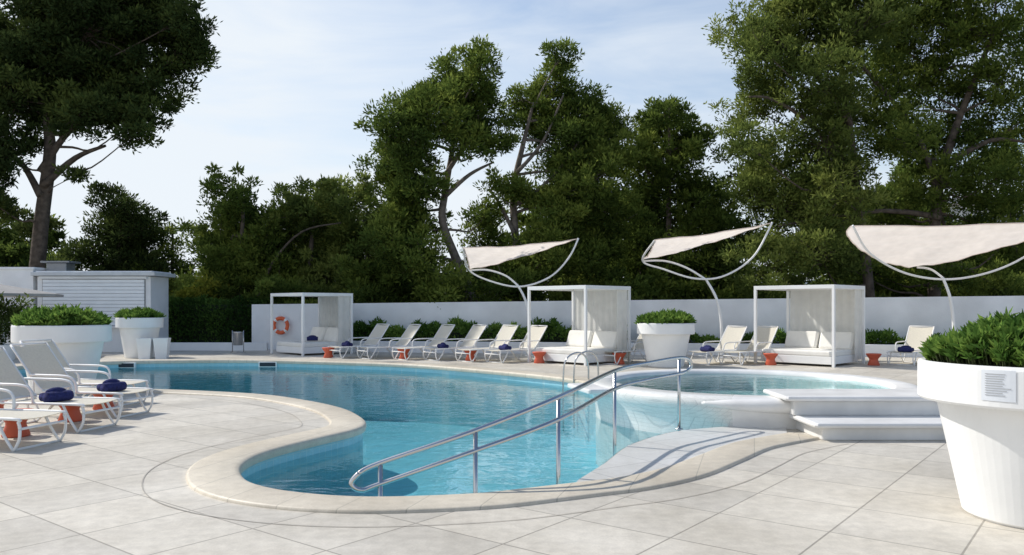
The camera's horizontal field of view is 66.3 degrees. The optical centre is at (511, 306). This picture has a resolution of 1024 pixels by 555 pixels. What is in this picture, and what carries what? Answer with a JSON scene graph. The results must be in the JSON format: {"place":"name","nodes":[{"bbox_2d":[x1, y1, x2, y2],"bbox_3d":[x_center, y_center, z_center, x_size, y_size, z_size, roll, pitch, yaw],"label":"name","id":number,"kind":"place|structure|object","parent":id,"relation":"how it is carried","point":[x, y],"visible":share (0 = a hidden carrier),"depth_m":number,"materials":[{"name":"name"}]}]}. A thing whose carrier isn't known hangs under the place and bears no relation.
{"place":"outdoors","nodes":[
{"label":"outdoors","id":0,"kind":"place"},
{"bbox_2d":[0,350,1023,554],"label":"pool deck paving","id":1,"kind":"structure","parent":0,"point":[72,492],"depth_m":6.08,"materials":[{"name":"stone"}]},
{"bbox_2d":[1,408,31,437],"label":"side table","id":2,"kind":"object","parent":1,"relation":"on","point":[10,429],"visible":0.49,"depth_m":9.29,"materials":[{"name":"orange plastic"}]},
{"bbox_2d":[0,291,37,359],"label":"potted bush","id":3,"kind":"object","parent":1,"relation":"on","point":[5,324],"visible":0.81,"depth_m":22.73,"materials":[{"name":"green plant"}]},
{"bbox_2d":[0,284,63,296],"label":"pool parasol","id":4,"kind":"object","parent":1,"relation":"on","point":[11,291],"visible":0.75,"depth_m":23.77,"materials":[{"name":"fabric"}]},
{"bbox_2d":[0,388,66,451],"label":"sun lounger","id":5,"kind":"object","parent":1,"relation":"on","point":[17,415],"visible":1,"depth_m":8.88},
{"bbox_2d":[0,346,120,432],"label":"sun lounger","id":6,"kind":"object","parent":1,"relation":"on","point":[12,379],"visible":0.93,"depth_m":10.26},
{"bbox_2d":[39,387,73,402],"bbox_3d":[-5.882,1.128,10.098,0.235,0.184,0.356,0,0,22],"label":"rolled towel","id":7,"kind":"object","parent":6,"relation":"on","point":[55,394],"visible":0.99,"depth_m":10.02,"materials":[{"name":"blue fabric"}]},
{"bbox_2d":[10,303,112,394],"bbox_3d":[-8.188,0.730,14.283,1.713,1.640,1.703,0,0,0],"label":"potted shrub planter","id":8,"kind":"object","parent":1,"relation":"on","point":[77,334],"visible":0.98,"depth_m":13.84,"materials":[{"name":"white plastic"}]},
{"bbox_2d":[58,405,81,421],"bbox_3d":[-6.000,1.395,10.650,0.391,0.310,0.391,0,0,0],"label":"side table","id":9,"kind":"object","parent":1,"relation":"on","point":[74,413],"visible":0.33,"depth_m":10.56,"materials":[{"name":"orange plastic"}]},
{"bbox_2d":[10,342,153,417],"bbox_3d":[-6.241,1.049,11.389,1.868,1.027,0.741,0,0,12],"label":"sun lounger","id":10,"kind":"object","parent":1,"relation":"on","point":[41,361],"visible":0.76,"depth_m":11.46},
{"bbox_2d":[97,379,126,391],"bbox_3d":[-5.778,1.128,11.294,0.235,0.184,0.356,0,0,22],"label":"rolled towel","id":11,"kind":"object","parent":10,"relation":"on","point":[110,385],"visible":0.98,"depth_m":11.21,"materials":[{"name":"blue fabric"}]},
{"bbox_2d":[19,339,148,406],"bbox_3d":[-6.891,1.049,12.639,1.868,1.027,0.741,0,0,12],"label":"sun lounger","id":12,"kind":"object","parent":1,"relation":"on","point":[66,365],"visible":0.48,"depth_m":12.88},
{"bbox_2d":[0,261,175,351],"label":"pool bar kiosk","id":13,"kind":"object","parent":1,"relation":"on","point":[110,293],"visible":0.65,"depth_m":26.95,"materials":[{"name":"white paint"}]},
{"bbox_2d":[92,394,114,409],"bbox_3d":[-6.200,1.395,11.900,0.391,0.310,0.391,0,0,0],"label":"side table","id":14,"kind":"object","parent":1,"relation":"on","point":[97,406],"visible":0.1,"depth_m":11.78,"materials":[{"name":"orange plastic"}]},
{"bbox_2d":[113,306,165,357],"bbox_3d":[-11.395,0.740,23.996,1.453,1.621,1.530,0,0,0],"label":"potted shrub planter","id":15,"kind":"object","parent":1,"relation":"on","point":[132,324],"visible":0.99,"depth_m":23.55,"materials":[{"name":"white plastic"}]},
{"bbox_2d":[136,338,153,358],"bbox_3d":[-10.900,1.240,23.300,0.420,0.620,0.420,0,0,-11],"label":"square pot","id":16,"kind":"object","parent":1,"relation":"on","point":[145,346],"visible":0.9,"depth_m":23.13,"materials":[{"name":"white plastic"}]},
{"bbox_2d":[153,338,170,358],"bbox_3d":[-10.450,1.240,23.400,0.420,0.620,0.420,0,0,-11],"label":"square pot","id":17,"kind":"object","parent":1,"relation":"on","point":[161,348],"visible":0.93,"depth_m":23.23,"materials":[{"name":"white plastic"}]},
{"bbox_2d":[170,342,267,350],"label":"garden wall","id":18,"kind":"structure","parent":1,"relation":"on","point":[213,346],"depth_m":27.80,"materials":[{"name":"white paint"}]},
{"bbox_2d":[230,330,245,352],"bbox_3d":[-9.300,1.180,26.600,0.403,0.760,0.359,0,0,-41],"label":"litter bin","id":19,"kind":"object","parent":1,"relation":"on","point":[238,338],"visible":1,"depth_m":26.49,"materials":[{"name":"silver metal"}]},
{"bbox_2d":[270,293,352,355],"bbox_3d":[-6.657,0.550,26.029,2.070,2.000,1.870,0,0,45],"label":"poolside cabana","id":20,"kind":"object","parent":1,"relation":"on","point":[335,320],"visible":0.9,"depth_m":25.88,"materials":[{"name":"white paint"}]},
{"bbox_2d":[307,335,317,340],"bbox_3d":[-6.605,1.028,25.917,0.356,0.184,0.235,0,0,-17],"label":"rolled towel","id":21,"kind":"object","parent":20,"relation":"on","point":[312,338],"visible":1,"depth_m":25.84,"materials":[{"name":"blue fabric"}]},
{"bbox_2d":[322,347,334,357],"bbox_3d":[-5.600,1.395,23.900,0.391,0.310,0.391,0,0,0],"label":"side table","id":22,"kind":"object","parent":1,"relation":"on","point":[328,354],"visible":0.96,"depth_m":23.79,"materials":[{"name":"orange plastic"}]},
{"bbox_2d":[328,324,389,358],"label":"sun lounger","id":23,"kind":"object","parent":1,"relation":"on","point":[376,334],"visible":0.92,"depth_m":24.60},
{"bbox_2d":[341,341,352,346],"bbox_3d":[-5.033,1.128,23.934,0.235,0.184,0.356,0,0,-36],"label":"rolled towel","id":24,"kind":"object","parent":23,"relation":"on","point":[345,343],"visible":0.96,"depth_m":23.84,"materials":[{"name":"blue fabric"}]},
{"bbox_2d":[357,324,420,359],"bbox_3d":[-3.733,1.049,23.863,1.868,1.027,0.741,0,0,-38],"label":"sun lounger","id":25,"kind":"object","parent":1,"relation":"on","point":[407,336],"visible":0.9,"depth_m":24.10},
{"bbox_2d":[397,349,409,358],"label":"side table","id":26,"kind":"object","parent":1,"relation":"on","point":[402,354],"visible":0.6,"depth_m":23.09,"materials":[{"name":"orange plastic"}]},
{"bbox_2d":[16,359,819,513],"bbox_3d":[-4.084,1.570,15.583,10.580,0.100,20.259,0,0,-44],"label":"pool coping","id":27,"kind":"object","parent":1,"relation":"on","point":[218,476],"visible":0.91,"depth_m":7.24,"materials":[{"name":"stone"}]},
{"bbox_2d":[562,351,598,430],"bbox_3d":[1.454,1.741,16.465,1.128,1.618,0.263,0,0,-32],"label":"pool ladder","id":28,"kind":"object","parent":27,"relation":"attached to","point":[580,353],"visible":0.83,"depth_m":16.41,"materials":[{"name":"silver metal"}]},
{"bbox_2d":[392,324,454,359],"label":"sun lounger","id":29,"kind":"object","parent":1,"relation":"on","point":[442,334],"visible":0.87,"depth_m":23.81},
{"bbox_2d":[16,359,848,526],"bbox_3d":[-4.084,1.545,15.583,11.302,0.001,20.981,0,0,-44],"label":"deck drain slot","id":30,"kind":"object","parent":1,"relation":"on","point":[433,524],"visible":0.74,"depth_m":6.19,"materials":[{"name":"grey metal"}]},
{"bbox_2d":[423,324,486,360],"bbox_3d":[-1.677,1.049,23.179,1.868,1.027,0.740,0,0,-39],"label":"sun lounger","id":31,"kind":"object","parent":1,"relation":"on","point":[474,334],"visible":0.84,"depth_m":23.46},
{"bbox_2d":[437,342,448,347],"bbox_3d":[-2.017,1.128,22.895,0.235,0.184,0.356,0,0,-30],"label":"rolled towel","id":32,"kind":"object","parent":31,"relation":"on","point":[442,345],"visible":0.96,"depth_m":22.78,"materials":[{"name":"blue fabric"}]},
{"bbox_2d":[464,350,476,360],"bbox_3d":[-1.200,1.395,22.600,0.391,0.310,0.391,0,0,0],"label":"side table","id":33,"kind":"object","parent":1,"relation":"on","point":[471,354],"visible":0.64,"depth_m":22.49,"materials":[{"name":"orange plastic"}]},
{"bbox_2d":[455,325,517,361],"bbox_3d":[-0.718,1.049,22.715,1.868,1.027,0.740,0,0,-42],"label":"sun lounger","id":34,"kind":"object","parent":1,"relation":"on","point":[505,333],"visible":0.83,"depth_m":23.03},
{"bbox_2d":[484,325,547,362],"bbox_3d":[0.129,1.049,22.319,1.868,1.027,0.741,0,0,-43],"label":"sun lounger","id":35,"kind":"object","parent":1,"relation":"on","point":[537,333],"visible":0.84,"depth_m":22.60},
{"bbox_2d":[498,344,511,349],"bbox_3d":[-0.194,1.128,22.015,0.235,0.184,0.356,0,0,-33],"label":"rolled towel","id":36,"kind":"object","parent":35,"relation":"on","point":[504,347],"visible":0.98,"depth_m":21.92,"materials":[{"name":"blue fabric"}]},
{"bbox_2d":[462,238,578,355],"bbox_3d":[0.308,-0.326,24.908,3.677,3.752,1.841,0,0,0],"label":"shade sail","id":37,"kind":"object","parent":1,"relation":"on","point":[481,257],"visible":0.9,"depth_m":24.93,"materials":[{"name":"beige fabric"}]},
{"bbox_2d":[532,351,545,362],"bbox_3d":[0.750,1.395,21.600,0.391,0.310,0.391,0,0,0],"label":"side table","id":38,"kind":"object","parent":1,"relation":"on","point":[539,355],"visible":1,"depth_m":21.48,"materials":[{"name":"orange plastic"}]},
{"bbox_2d":[527,285,630,365],"bbox_3d":[1.877,0.490,21.947,2.120,2.120,1.970,0,0,45],"label":"poolside cabana","id":39,"kind":"object","parent":1,"relation":"on","point":[599,321],"visible":0.96,"depth_m":21.97,"materials":[{"name":"white paint"}]},
{"bbox_2d":[612,352,625,364],"bbox_3d":[2.900,1.395,21.200,0.391,0.310,0.391,0,0,0],"label":"side table","id":40,"kind":"object","parent":1,"relation":"on","point":[618,355],"visible":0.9,"depth_m":21.08,"materials":[{"name":"orange plastic"}]},
{"bbox_2d":[599,334,646,364],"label":"sun lounger","id":41,"kind":"object","parent":1,"relation":"on","point":[638,345],"visible":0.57,"depth_m":21.93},
{"bbox_2d":[347,341,922,356],"bbox_3d":[5.783,1.380,25.249,24.434,0.420,0.120,0,0,9],"label":"planting bed edge","id":42,"kind":"object","parent":1,"relation":"on","point":[882,349],"visible":0.14,"depth_m":25.88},
{"bbox_2d":[353,314,627,341],"bbox_3d":[-1.239,0.802,26.854,10.378,1.116,0.971,0,0,9],"label":"shrub border","id":43,"kind":"object","parent":42,"relation":"in","point":[554,333],"visible":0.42,"depth_m":26.75,"materials":[{"name":"green plant"}]},
{"bbox_2d":[638,326,941,344],"bbox_3d":[11.122,0.996,24.872,14.100,0.789,0.860,0,0,9],"label":"shrub border","id":44,"kind":"object","parent":42,"relation":"in","point":[883,336],"visible":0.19,"depth_m":24.93,"materials":[{"name":"green plant"}]},
{"bbox_2d":[252,296,1023,349],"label":"boundary wall","id":45,"kind":"structure","parent":1,"relation":"on","point":[899,315],"depth_m":26.22,"materials":[{"name":"white paint"}]},
{"bbox_2d":[273,314,289,335],"bbox_3d":[-8.350,0.651,28.280,0.756,0.778,0.093,0,0,9],"label":"life ring","id":46,"kind":"object","parent":45,"relation":"attached to","point":[287,323],"visible":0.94,"depth_m":28.24,"materials":[{"name":"orange plastic"}]},
{"bbox_2d":[633,307,696,367],"bbox_3d":[3.991,0.778,20.403,1.657,1.543,1.615,0,0,0],"label":"potted shrub planter","id":47,"kind":"object","parent":1,"relation":"on","point":[667,333],"visible":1,"depth_m":19.91,"materials":[{"name":"white plastic"}]},
{"bbox_2d":[577,426,786,481],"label":"marble paving slab","id":48,"kind":"structure","parent":1,"relation":"on","point":[658,452],"depth_m":8.51,"materials":[{"name":"white stone"}]},
{"bbox_2d":[641,222,772,357],"bbox_3d":[6.022,-0.526,23.908,3.947,4.153,1.842,0,0,0],"label":"shade sail","id":49,"kind":"object","parent":1,"relation":"on","point":[666,246],"visible":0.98,"depth_m":23.90,"materials":[{"name":"beige fabric"}]},
{"bbox_2d":[687,326,746,364],"bbox_3d":[5.656,1.049,21.576,1.868,1.027,0.741,0,0,-39],"label":"sun lounger","id":50,"kind":"object","parent":1,"relation":"on","point":[732,335],"visible":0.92,"depth_m":21.89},
{"bbox_2d":[700,345,714,351],"bbox_3d":[5.315,1.128,21.293,0.235,0.184,0.356,0,0,-29],"label":"rolled towel","id":51,"kind":"object","parent":50,"relation":"on","point":[707,348],"visible":0.95,"depth_m":21.20,"materials":[{"name":"blue fabric"}]},
{"bbox_2d":[567,369,916,465],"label":"plunge pool","id":52,"kind":"structure","parent":1,"relation":"in","point":[711,398],"depth_m":11.24,"materials":[{"name":"white tile"}]},
{"bbox_2d":[719,326,777,365],"bbox_3d":[6.500,1.049,21.483,1.868,1.027,0.741,0,0,-40],"label":"sun lounger","id":53,"kind":"object","parent":1,"relation":"on","point":[765,336],"visible":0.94,"depth_m":21.77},
{"bbox_2d":[763,353,777,364],"bbox_3d":[6.900,1.395,20.900,0.391,0.310,0.391,0,0,0],"label":"side table","id":54,"kind":"object","parent":1,"relation":"on","point":[770,358],"visible":1,"depth_m":20.79,"materials":[{"name":"orange plastic"}]},
{"bbox_2d":[754,284,864,367],"bbox_3d":[8.130,0.490,21.429,2.220,2.120,2.020,0,0,45],"label":"poolside cabana","id":55,"kind":"object","parent":1,"relation":"on","point":[825,324],"visible":0.98,"depth_m":21.59,"materials":[{"name":"white fabric"}]},
{"bbox_2d":[763,389,945,439],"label":"plunge pool steps","id":56,"kind":"structure","parent":1,"relation":"on","point":[866,414],"depth_m":9.58,"materials":[{"name":"white stone"}]},
{"bbox_2d":[866,353,881,365],"bbox_3d":[9.600,1.395,20.800,0.391,0.310,0.391,0,0,0],"label":"side table","id":57,"kind":"object","parent":1,"relation":"on","point":[873,359],"visible":1,"depth_m":20.69,"materials":[{"name":"orange plastic"}]},
{"bbox_2d":[887,326,934,365],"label":"sun lounger","id":58,"kind":"object","parent":1,"relation":"on","point":[916,335],"visible":0.66,"depth_m":21.90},
{"bbox_2d":[897,345,913,351],"bbox_3d":[10.626,1.128,21.135,0.235,0.184,0.356,0,0,-36],"label":"rolled towel","id":59,"kind":"object","parent":58,"relation":"on","point":[905,348],"visible":1,"depth_m":21.06,"materials":[{"name":"blue fabric"}]},
{"bbox_2d":[846,223,1023,330],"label":"shade sail","id":60,"kind":"object","parent":1,"relation":"on","point":[908,246],"visible":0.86,"depth_m":21.70,"materials":[{"name":"beige fabric"}]},
{"bbox_2d":[917,307,1023,528],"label":"potted shrub planter","id":61,"kind":"object","parent":1,"relation":"on","point":[970,378],"visible":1,"depth_m":5.53,"materials":[{"name":"white plastic"}]},
{"bbox_2d":[0,0,1023,299],"label":"sky","id":62,"kind":"structure","parent":0,"point":[294,79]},
{"label":"ground","id":63,"kind":"structure","parent":0,"visible":0},
{"bbox_2d":[0,0,222,267],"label":"pine tree","id":64,"kind":"object","parent":63,"relation":"on","point":[68,68],"visible":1,"depth_m":32.16,"materials":[{"name":"green plant"}]},
{"bbox_2d":[46,180,180,282],"bbox_3d":[-18.965,-2.150,37.405,6.562,7.612,5.546,0,0,0],"label":"pine tree","id":65,"kind":"object","parent":63,"relation":"on","point":[123,239],"visible":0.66,"depth_m":36.60,"materials":[{"name":"green plant"}]},
{"bbox_2d":[132,219,207,297],"bbox_3d":[-16.139,-1.376,37.799,2.910,6.060,4.372,0,0,31],"label":"pine tree","id":66,"kind":"object","parent":63,"relation":"on","point":[183,264],"visible":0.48,"depth_m":37.41,"materials":[{"name":"green plant"}]},
{"bbox_2d":[171,273,232,299],"bbox_3d":[-12.323,-0.400,31.127,2.378,1.817,2.608,0,0,0],"label":"flowering shrub","id":67,"kind":"object","parent":63,"relation":"on","point":[185,292],"visible":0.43,"depth_m":30.50,"materials":[{"name":"green plant"}]},
{"bbox_2d":[168,292,269,341],"bbox_3d":[-11.204,0.550,29.498,4.281,2.208,1.549,0,0,3],"label":"hedge","id":68,"kind":"object","parent":63,"relation":"on","point":[203,319],"visible":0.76,"depth_m":29.03,"materials":[{"name":"green plant"}]},
{"bbox_2d":[167,161,340,302],"bbox_3d":[-10.969,-2.019,32.524,6.288,7.347,5.516,0,0,-29],"label":"pine tree","id":69,"kind":"object","parent":63,"relation":"on","point":[238,242],"visible":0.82,"depth_m":31.74,"materials":[{"name":"green plant"}]},
{"bbox_2d":[266,174,363,298],"bbox_3d":[-8.480,-2.029,33.237,5.279,7.370,5.575,0,0,0],"label":"pine tree","id":70,"kind":"object","parent":63,"relation":"on","point":[309,255],"visible":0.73,"depth_m":32.38,"materials":[{"name":"green plant"}]},
{"bbox_2d":[19,363,680,495],"bbox_3d":[-4.172,2.371,15.673,9.719,1.647,19.146,0,0,-44],"label":"pool basin","id":71,"kind":"object","parent":63,"relation":"in","point":[526,461],"visible":0.3,"depth_m":14.53,"materials":[{"name":"tile"}]},
{"bbox_2d":[118,362,135,367],"bbox_3d":[-10.900,1.650,22.150,0.520,0.150,0.100,0,0,0],"label":"pool skimmer","id":72,"kind":"object","parent":71,"relation":"attached to","point":[128,365],"visible":0.93,"depth_m":22.10,"materials":[{"name":"white paint"}]},
{"bbox_2d":[259,362,276,366],"bbox_3d":[-7.000,1.650,22.480,0.520,0.150,0.100,0,0,0],"label":"pool skimmer","id":73,"kind":"object","parent":71,"relation":"attached to","point":[267,364],"visible":0.96,"depth_m":22.44,"materials":[{"name":"white paint"}]},
{"bbox_2d":[21,366,634,445],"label":"pool water","id":74,"kind":"structure","parent":71,"relation":"in","point":[219,376],"depth_m":17.83,"materials":[{"name":"blue liquid"}]},
{"bbox_2d":[348,356,692,495],"bbox_3d":[0.755,1.534,7.979,5.115,1.831,0.856,0,0,-45],"label":"pool handrail","id":75,"kind":"object","parent":71,"relation":"attached to","point":[474,451],"visible":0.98,"depth_m":6.79,"materials":[{"name":"silver metal"}]},
{"bbox_2d":[306,168,420,302],"bbox_3d":[-6.204,-2.098,33.952,5.944,7.508,5.661,0,0,0],"label":"pine tree","id":76,"kind":"object","parent":63,"relation":"on","point":[344,203],"visible":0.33,"depth_m":32.51,"materials":[{"name":"green plant"}]},
{"bbox_2d":[341,34,548,308],"bbox_3d":[-2.521,-4.110,29.994,7.936,11.622,5.868,0,0,0],"label":"pine tree","id":77,"kind":"object","parent":63,"relation":"on","point":[463,102],"visible":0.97,"depth_m":28.70,"materials":[{"name":"green plant"}]},
{"bbox_2d":[0,127,1023,301],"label":"background trees","id":78,"kind":"object","parent":63,"relation":"on","point":[16,254],"visible":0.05,"depth_m":41.61,"materials":[{"name":"green plant"}]},
{"bbox_2d":[450,36,664,301],"bbox_3d":[1.733,-4.376,30.702,8.592,12.054,5.365,0,0,0],"label":"pine tree","id":79,"kind":"object","parent":63,"relation":"on","point":[580,200],"visible":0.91,"depth_m":30.21,"materials":[{"name":"green plant"}]},
{"bbox_2d":[212,252,1023,303],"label":"undergrowth shrubs","id":80,"kind":"object","parent":63,"relation":"on","point":[366,275],"visible":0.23,"depth_m":29.93,"materials":[{"name":"green plant"}]},
{"bbox_2d":[604,93,772,298],"bbox_3d":[7.112,-3.700,32.574,7.003,10.711,5.893,0,0,0],"label":"pine tree","id":81,"kind":"object","parent":63,"relation":"on","point":[703,199],"visible":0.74,"depth_m":31.93,"materials":[{"name":"green plant"}]},
{"bbox_2d":[701,0,924,298],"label":"pine tree","id":82,"kind":"object","parent":63,"relation":"on","point":[775,37],"visible":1,"depth_m":27.17,"materials":[{"name":"green plant"}]},
{"bbox_2d":[808,0,1023,296],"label":"pine tree","id":83,"kind":"object","parent":63,"relation":"on","point":[906,139],"visible":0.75,"depth_m":28.45,"materials":[{"name":"green plant"}]}
]}

